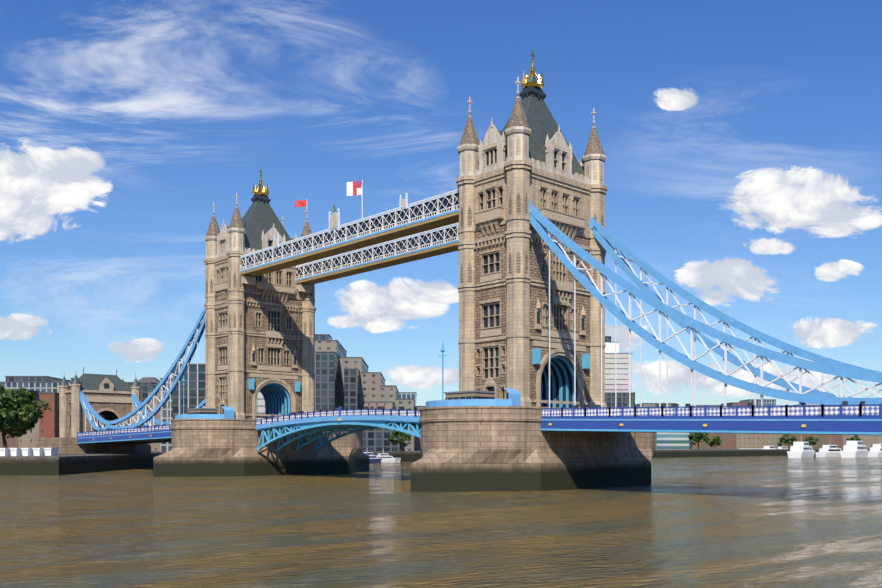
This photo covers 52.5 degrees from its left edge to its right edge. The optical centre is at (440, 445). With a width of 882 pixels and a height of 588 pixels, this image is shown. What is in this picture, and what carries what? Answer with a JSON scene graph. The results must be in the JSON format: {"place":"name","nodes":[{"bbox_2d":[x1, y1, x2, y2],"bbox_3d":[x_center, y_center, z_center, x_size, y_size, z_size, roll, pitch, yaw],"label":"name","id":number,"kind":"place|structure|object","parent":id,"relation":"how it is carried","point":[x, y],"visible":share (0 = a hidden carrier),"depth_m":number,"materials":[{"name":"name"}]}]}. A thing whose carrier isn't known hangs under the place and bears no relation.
{"place":"outdoors","nodes":[
{"label":"outdoors","id":0,"kind":"place"},
{"bbox_2d":[0,455,881,587],"bbox_3d":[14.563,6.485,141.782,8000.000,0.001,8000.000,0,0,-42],"label":"water","id":1,"kind":"structure","parent":0,"point":[744,522],"depth_m":68.02,"materials":[{"name":"brown liquid"}]},
{"bbox_2d":[153,419,368,476],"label":"pier","id":2,"kind":"structure","parent":1,"relation":"in","point":[214,447],"depth_m":188.13,"materials":[{"name":"grey granite stone blocks"}]},
{"bbox_2d":[204,169,315,418],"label":"tower","id":3,"kind":"structure","parent":2,"relation":"on","point":[260,335],"depth_m":197.91,"materials":[{"name":"stone"}]},
{"bbox_2d":[410,406,656,491],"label":"pier","id":4,"kind":"structure","parent":1,"relation":"in","point":[488,448],"depth_m":126.59,"materials":[{"name":"beige stone"}]},
{"bbox_2d":[255,406,420,450],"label":"bascule span","id":5,"kind":"object","parent":4,"relation":"attached to","point":[336,422],"visible":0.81,"depth_m":174.97,"materials":[{"name":"blue metal"}]},
{"bbox_2d":[456,51,606,408],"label":"tower","id":6,"kind":"structure","parent":4,"relation":"on","point":[517,164],"depth_m":136.85,"materials":[{"name":"stone"}]},
{"bbox_2d":[240,189,458,292],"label":"walkways","id":7,"kind":"structure","parent":6,"relation":"attached to","point":[404,232],"depth_m":170.11,"materials":[{"name":"white metal"}]},
{"bbox_2d":[530,200,881,434],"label":"suspension span","id":8,"kind":"object","parent":6,"relation":"attached to","point":[854,416],"visible":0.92,"depth_m":114.54,"materials":[{"name":"blue metal"}]},
{"bbox_2d":[363,440,881,462],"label":"boats","id":9,"kind":"object","parent":1,"relation":"on","point":[851,449],"visible":0.83,"depth_m":472.80,"materials":[{"name":"white"}]},
{"bbox_2d":[0,334,881,474],"bbox_3d":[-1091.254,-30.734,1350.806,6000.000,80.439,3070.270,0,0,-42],"label":"city","id":10,"kind":"object","parent":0,"point":[343,380],"visible":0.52,"depth_m":385.11,"materials":[{"name":"grey"}]},
{"bbox_2d":[36,367,150,453],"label":"abutment","id":11,"kind":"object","parent":10,"relation":"on","point":[108,397],"visible":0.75,"depth_m":266.48,"materials":[{"name":"stone"}]},
{"bbox_2d":[76,306,204,443],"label":"suspension span","id":12,"kind":"object","parent":11,"relation":"attached to","point":[132,433],"visible":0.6,"depth_m":228.75,"materials":[{"name":"blue metal"}]},
{"bbox_2d":[90,180,864,431],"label":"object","id":13,"kind":"object","parent":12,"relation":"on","point":[471,398],"visible":0.6,"depth_m":130.68,"materials":[{"name":"blue"}]},
{"bbox_2d":[0,383,860,452],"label":"trees","id":14,"kind":"object","parent":10,"relation":"on","point":[19,415],"visible":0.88,"depth_m":218.49,"materials":[{"name":"green plant"}]},
{"bbox_2d":[0,0,881,406],"label":"sky","id":15,"kind":"structure","parent":0,"point":[741,140],"materials":[{"name":"blue"}]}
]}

